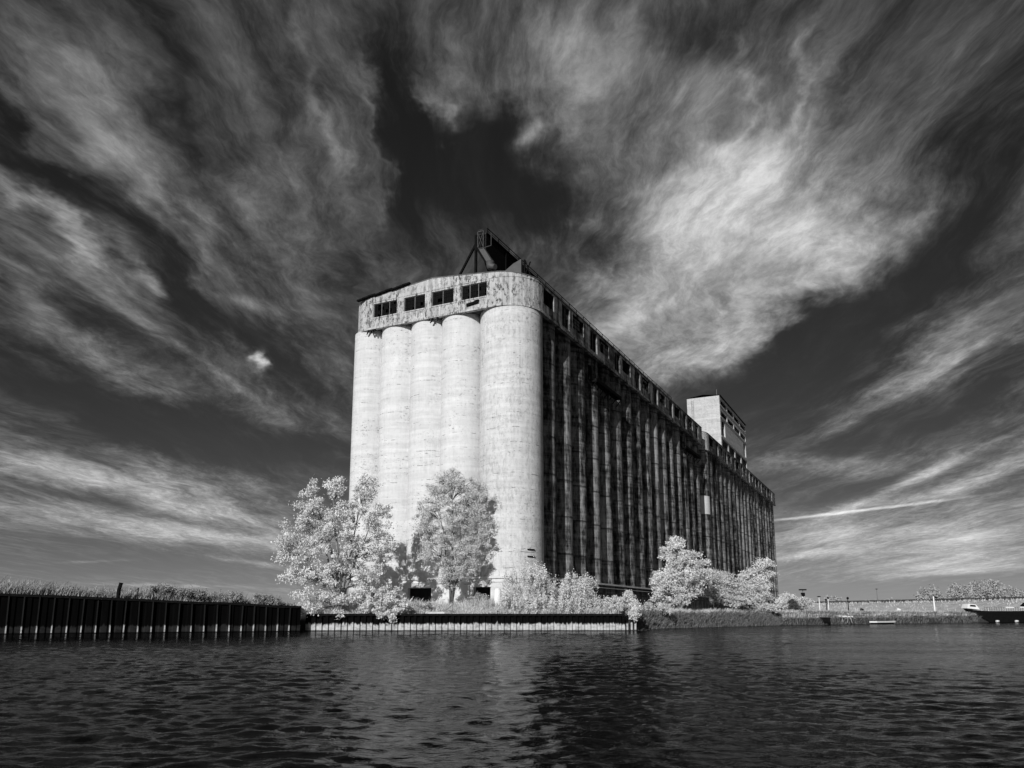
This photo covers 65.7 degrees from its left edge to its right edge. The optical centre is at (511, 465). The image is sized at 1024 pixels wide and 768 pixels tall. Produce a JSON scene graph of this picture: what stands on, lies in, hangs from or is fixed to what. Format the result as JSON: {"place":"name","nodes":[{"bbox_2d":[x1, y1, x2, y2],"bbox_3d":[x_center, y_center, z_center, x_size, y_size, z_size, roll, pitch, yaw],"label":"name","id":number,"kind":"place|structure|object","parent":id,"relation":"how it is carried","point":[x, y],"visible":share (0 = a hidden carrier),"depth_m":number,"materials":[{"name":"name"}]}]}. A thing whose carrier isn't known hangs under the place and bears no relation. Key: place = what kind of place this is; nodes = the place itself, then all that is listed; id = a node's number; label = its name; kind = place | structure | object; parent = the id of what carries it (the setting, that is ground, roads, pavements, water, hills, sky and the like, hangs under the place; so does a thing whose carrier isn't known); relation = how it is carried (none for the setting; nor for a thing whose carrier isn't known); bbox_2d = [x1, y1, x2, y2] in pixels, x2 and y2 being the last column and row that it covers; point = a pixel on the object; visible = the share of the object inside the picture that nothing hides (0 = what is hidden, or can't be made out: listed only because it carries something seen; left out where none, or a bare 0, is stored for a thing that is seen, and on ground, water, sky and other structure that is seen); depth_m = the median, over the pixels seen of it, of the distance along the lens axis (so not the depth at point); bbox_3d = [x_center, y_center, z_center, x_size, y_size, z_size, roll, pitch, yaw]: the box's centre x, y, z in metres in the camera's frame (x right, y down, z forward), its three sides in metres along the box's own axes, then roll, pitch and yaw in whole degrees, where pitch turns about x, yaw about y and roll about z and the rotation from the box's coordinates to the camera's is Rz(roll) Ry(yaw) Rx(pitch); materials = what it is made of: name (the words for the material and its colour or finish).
{"place":"outdoors","nodes":[
{"label":"outdoors","id":0,"kind":"place"},
{"bbox_2d":[0,622,1023,767],"bbox_3d":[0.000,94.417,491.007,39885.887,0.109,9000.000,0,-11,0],"label":"water","id":1,"kind":"structure","parent":0,"point":[928,695],"depth_m":15.46,"materials":[{"name":"black liquid"}]},
{"bbox_2d":[0,593,301,633],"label":"retaining wall","id":2,"kind":"structure","parent":1,"relation":"in","point":[38,614],"depth_m":71.44,"materials":[{"name":"metal"}]},
{"bbox_2d":[305,614,623,630],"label":"retaining wall","id":3,"kind":"structure","parent":1,"relation":"in","point":[485,622],"depth_m":80.22,"materials":[{"name":"metal"}]},
{"bbox_2d":[424,612,449,613],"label":"broken slab","id":4,"kind":"structure","parent":3,"relation":"on","point":[437,612],"depth_m":81.36,"materials":[{"name":"concrete"}]},
{"bbox_2d":[440,604,453,612],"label":"driftwood","id":5,"kind":"object","parent":4,"relation":"on","point":[452,611],"visible":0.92,"depth_m":82.47,"materials":[{"name":"grey wood"}]},
{"bbox_2d":[623,616,624,630],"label":"timber pile","id":6,"kind":"object","parent":1,"relation":"in","point":[623,623],"visible":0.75,"depth_m":80.72,"materials":[{"name":"wood"}]},
{"bbox_2d":[626,615,628,630],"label":"timber pile","id":7,"kind":"object","parent":1,"relation":"in","point":[627,626],"visible":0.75,"depth_m":80.83,"materials":[{"name":"wood"}]},
{"bbox_2d":[869,621,895,623],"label":"pontoon","id":8,"kind":"object","parent":1,"relation":"on","point":[881,622],"visible":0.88,"depth_m":141.51,"materials":[{"name":"white paint"}]},
{"bbox_2d":[961,603,1023,621],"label":"work boat","id":9,"kind":"object","parent":1,"relation":"on","point":[1003,616],"visible":0.92,"depth_m":175.53,"materials":[{"name":"black paint"}]},
{"bbox_2d":[0,0,1023,602],"label":"sky","id":10,"kind":"structure","parent":0,"point":[809,214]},
{"bbox_2d":[289,595,1023,630],"bbox_3d":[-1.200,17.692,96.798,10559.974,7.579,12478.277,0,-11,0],"label":"ground","id":11,"kind":"structure","parent":0,"point":[954,605],"depth_m":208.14,"materials":[{"name":"grey plant"}]},
{"bbox_2d":[116,582,122,597],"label":"mooring post","id":12,"kind":"object","parent":11,"relation":"on","point":[118,593],"visible":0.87,"depth_m":71.62,"materials":[{"name":"black metal"}]},
{"bbox_2d":[0,577,296,605],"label":"tall grass","id":13,"kind":"structure","parent":11,"relation":"on","point":[34,588],"depth_m":72.65,"materials":[{"name":"grey plant"}]},
{"bbox_2d":[144,582,182,597],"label":"weedy bush","id":14,"kind":"object","parent":11,"relation":"on","point":[161,589],"visible":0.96,"depth_m":74.34,"materials":[{"name":"grey plant"}]},
{"bbox_2d":[177,584,207,601],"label":"weedy bush","id":15,"kind":"object","parent":11,"relation":"on","point":[196,593],"visible":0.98,"depth_m":75.07,"materials":[{"name":"grey plant"}]},
{"bbox_2d":[211,589,245,602],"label":"weedy bush","id":16,"kind":"object","parent":11,"relation":"on","point":[234,597],"visible":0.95,"depth_m":76.51,"materials":[{"name":"grey plant"}]},
{"bbox_2d":[252,593,281,605],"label":"weedy bush","id":17,"kind":"object","parent":11,"relation":"on","point":[268,599],"visible":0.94,"depth_m":77.99,"materials":[{"name":"grey plant"}]},
{"bbox_2d":[270,473,400,619],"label":"leafy tree","id":18,"kind":"object","parent":11,"relation":"on","point":[342,599],"visible":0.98,"depth_m":83.49,"materials":[{"name":"white plant"}]},
{"bbox_2d":[356,586,412,622],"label":"leafy bush","id":19,"kind":"object","parent":11,"relation":"on","point":[396,604],"visible":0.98,"depth_m":80.41,"materials":[{"name":"white plant"}]},
{"bbox_2d":[415,602,432,610],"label":"weedy bush","id":20,"kind":"object","parent":11,"relation":"on","point":[428,606],"visible":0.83,"depth_m":82.74,"materials":[{"name":"grey plant"}]},
{"bbox_2d":[409,466,493,604],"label":"slender tree","id":21,"kind":"object","parent":11,"relation":"on","point":[428,543],"visible":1,"depth_m":88.45,"materials":[{"name":"white plant"}]},
{"bbox_2d":[462,592,488,602],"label":"weedy bush","id":22,"kind":"object","parent":11,"relation":"on","point":[477,596],"visible":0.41,"depth_m":88.95,"materials":[{"name":"grey plant"}]},
{"bbox_2d":[494,588,500,607],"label":"marker pillar","id":23,"kind":"structure","parent":11,"relation":"on","point":[497,593],"depth_m":85.51,"materials":[{"name":"white paint"}]},
{"bbox_2d":[346,228,709,610],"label":"grain elevator","id":24,"kind":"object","parent":11,"relation":"on","point":[567,433],"visible":0.91,"depth_m":100.72,"materials":[{"name":"concrete"}]},
{"bbox_2d":[374,300,396,316],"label":"window","id":25,"kind":"structure","parent":24,"relation":"in","point":[383,312],"depth_m":104.06,"materials":[{"name":"glass"}]},
{"bbox_2d":[404,294,424,311],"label":"window","id":26,"kind":"structure","parent":24,"relation":"in","point":[415,301],"depth_m":102.12,"materials":[{"name":"glass"}]},
{"bbox_2d":[432,288,453,305],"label":"window","id":27,"kind":"structure","parent":24,"relation":"in","point":[447,298],"depth_m":100.25,"materials":[{"name":"glass"}]},
{"bbox_2d":[462,282,486,299],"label":"window","id":28,"kind":"structure","parent":24,"relation":"in","point":[473,288],"depth_m":98.35,"materials":[{"name":"glass"}]},
{"bbox_2d":[543,289,552,310],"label":"window","id":29,"kind":"structure","parent":24,"relation":"in","point":[543,289],"depth_m":101.61,"materials":[{"name":"black glass"}]},
{"bbox_2d":[562,305,568,329],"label":"window","id":30,"kind":"structure","parent":24,"relation":"in","point":[565,312],"depth_m":106.32,"materials":[{"name":"glass"}]},
{"bbox_2d":[573,315,582,335],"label":"window","id":31,"kind":"structure","parent":24,"relation":"in","point":[576,324],"depth_m":110.29,"materials":[{"name":"black glass"}]},
{"bbox_2d":[590,330,595,351],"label":"window","id":32,"kind":"structure","parent":24,"relation":"in","point":[592,333],"depth_m":115.58,"materials":[{"name":"glass"}]},
{"bbox_2d":[600,340,607,357],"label":"window","id":33,"kind":"structure","parent":24,"relation":"in","point":[605,350],"depth_m":120.17,"materials":[{"name":"black glass"}]},
{"bbox_2d":[614,352,619,372],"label":"window","id":34,"kind":"structure","parent":24,"relation":"in","point":[616,355],"depth_m":125.00,"materials":[{"name":"glass"}]},
{"bbox_2d":[622,359,629,376],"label":"window","id":35,"kind":"structure","parent":24,"relation":"in","point":[622,359],"depth_m":129.40,"materials":[{"name":"black glass"}]},
{"bbox_2d":[635,371,639,389],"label":"window","id":36,"kind":"structure","parent":24,"relation":"in","point":[636,376],"depth_m":134.65,"materials":[{"name":"glass"}]},
{"bbox_2d":[642,377,647,390],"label":"window","id":37,"kind":"structure","parent":24,"relation":"in","point":[644,380],"depth_m":138.43,"materials":[{"name":"black glass"}]},
{"bbox_2d":[653,387,656,403],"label":"window","id":38,"kind":"structure","parent":24,"relation":"in","point":[655,392],"depth_m":144.25,"materials":[{"name":"glass"}]},
{"bbox_2d":[659,393,664,406],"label":"window","id":39,"kind":"structure","parent":24,"relation":"in","point":[663,403],"depth_m":148.48,"materials":[{"name":"black glass"}]},
{"bbox_2d":[669,401,671,416],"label":"window","id":40,"kind":"structure","parent":24,"relation":"in","point":[670,407],"depth_m":153.36,"materials":[{"name":"glass"}]},
{"bbox_2d":[683,414,685,428],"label":"window","id":41,"kind":"structure","parent":24,"relation":"in","point":[684,418],"depth_m":163.11,"materials":[{"name":"glass"}]},
{"bbox_2d":[499,556,558,613],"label":"willow bush","id":42,"kind":"object","parent":11,"relation":"on","point":[541,576],"visible":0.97,"depth_m":83.58,"materials":[{"name":"white plant"}]},
{"bbox_2d":[546,568,602,613],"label":"willow bush","id":43,"kind":"object","parent":11,"relation":"on","point":[576,591],"visible":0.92,"depth_m":83.13,"materials":[{"name":"white plant"}]},
{"bbox_2d":[601,590,641,621],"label":"leafy bush","id":44,"kind":"object","parent":11,"relation":"on","point":[632,608],"visible":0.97,"depth_m":82.34,"materials":[{"name":"white plant"}]},
{"bbox_2d":[623,589,671,614],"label":"scrub","id":45,"kind":"object","parent":11,"relation":"on","point":[664,609],"visible":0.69,"depth_m":97.88,"materials":[{"name":"white plant"}]},
{"bbox_2d":[648,535,717,609],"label":"leafy tree","id":46,"kind":"object","parent":11,"relation":"on","point":[666,581],"visible":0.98,"depth_m":111.30,"materials":[{"name":"white plant"}]},
{"bbox_2d":[696,567,756,609],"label":"drooping tree","id":47,"kind":"object","parent":11,"relation":"on","point":[728,582],"visible":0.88,"depth_m":120.02,"materials":[{"name":"white plant"}]},
{"bbox_2d":[687,389,781,610],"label":"grain elevator","id":48,"kind":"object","parent":11,"relation":"on","point":[737,498],"visible":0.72,"depth_m":206.54,"materials":[{"name":"concrete"}]},
{"bbox_2d":[728,557,779,609],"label":"leafy tree","id":49,"kind":"object","parent":11,"relation":"on","point":[762,594],"visible":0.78,"depth_m":135.78,"materials":[{"name":"white plant"}]},
{"bbox_2d":[748,602,780,612],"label":"bank bush","id":50,"kind":"object","parent":11,"relation":"on","point":[769,607],"visible":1,"depth_m":125.38,"materials":[{"name":"white plant"}]},
{"bbox_2d":[774,591,797,608],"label":"round bush","id":51,"kind":"object","parent":11,"relation":"on","point":[782,601],"visible":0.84,"depth_m":157.09,"materials":[{"name":"white plant"}]},
{"bbox_2d":[786,598,803,610],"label":"dark bush","id":52,"kind":"object","parent":11,"relation":"on","point":[793,604],"visible":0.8,"depth_m":147.22,"materials":[{"name":"grey plant"}]},
{"bbox_2d":[615,609,981,630],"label":"reeds","id":53,"kind":"object","parent":11,"relation":"on","point":[646,621],"visible":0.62,"depth_m":117.19,"materials":[{"name":"grey plant"}]},
{"bbox_2d":[797,596,816,609],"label":"round bush","id":54,"kind":"object","parent":11,"relation":"on","point":[806,602],"visible":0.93,"depth_m":162.09,"materials":[{"name":"white plant"}]},
{"bbox_2d":[820,617,830,622],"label":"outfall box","id":55,"kind":"object","parent":11,"relation":"on","point":[826,619],"visible":1,"depth_m":134.30,"materials":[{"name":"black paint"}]},
{"bbox_2d":[823,595,841,600],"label":"distant tree","id":56,"kind":"object","parent":11,"relation":"on","point":[834,598],"visible":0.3,"depth_m":412.23,"materials":[{"name":"grey plant"}]},
{"bbox_2d":[836,614,854,622],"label":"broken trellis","id":57,"kind":"object","parent":11,"relation":"on","point":[847,616],"visible":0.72,"depth_m":138.36,"materials":[{"name":"wood"}]},
{"bbox_2d":[815,597,1023,603],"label":"barrier","id":58,"kind":"object","parent":11,"relation":"on","point":[946,599],"visible":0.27,"depth_m":289.03,"materials":[{"name":"metal"}]},
{"bbox_2d":[911,584,948,600],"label":"distant tree","id":59,"kind":"object","parent":11,"relation":"on","point":[925,594],"visible":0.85,"depth_m":284.80,"materials":[{"name":"grey plant"}]},
{"bbox_2d":[933,596,937,610],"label":"lamp post","id":60,"kind":"object","parent":11,"relation":"on","point":[934,603],"visible":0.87,"depth_m":204.87,"materials":[{"name":"white metal"}]},
{"bbox_2d":[946,582,973,597],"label":"distant tree","id":61,"kind":"object","parent":11,"relation":"on","point":[955,590],"visible":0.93,"depth_m":294.53,"materials":[{"name":"grey plant"}]},
{"bbox_2d":[968,580,991,597],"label":"distant tree","id":62,"kind":"object","parent":11,"relation":"on","point":[979,590],"visible":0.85,"depth_m":299.44,"materials":[{"name":"grey plant"}]},
{"bbox_2d":[981,579,1002,597],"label":"distant tree","id":63,"kind":"object","parent":11,"relation":"on","point":[992,583],"visible":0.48,"depth_m":304.59,"materials":[{"name":"grey plant"}]},
{"bbox_2d":[990,584,1023,596],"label":"distant tree","id":64,"kind":"object","parent":11,"relation":"on","point":[1001,591],"visible":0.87,"depth_m":294.70,"materials":[{"name":"grey plant"}]}
]}

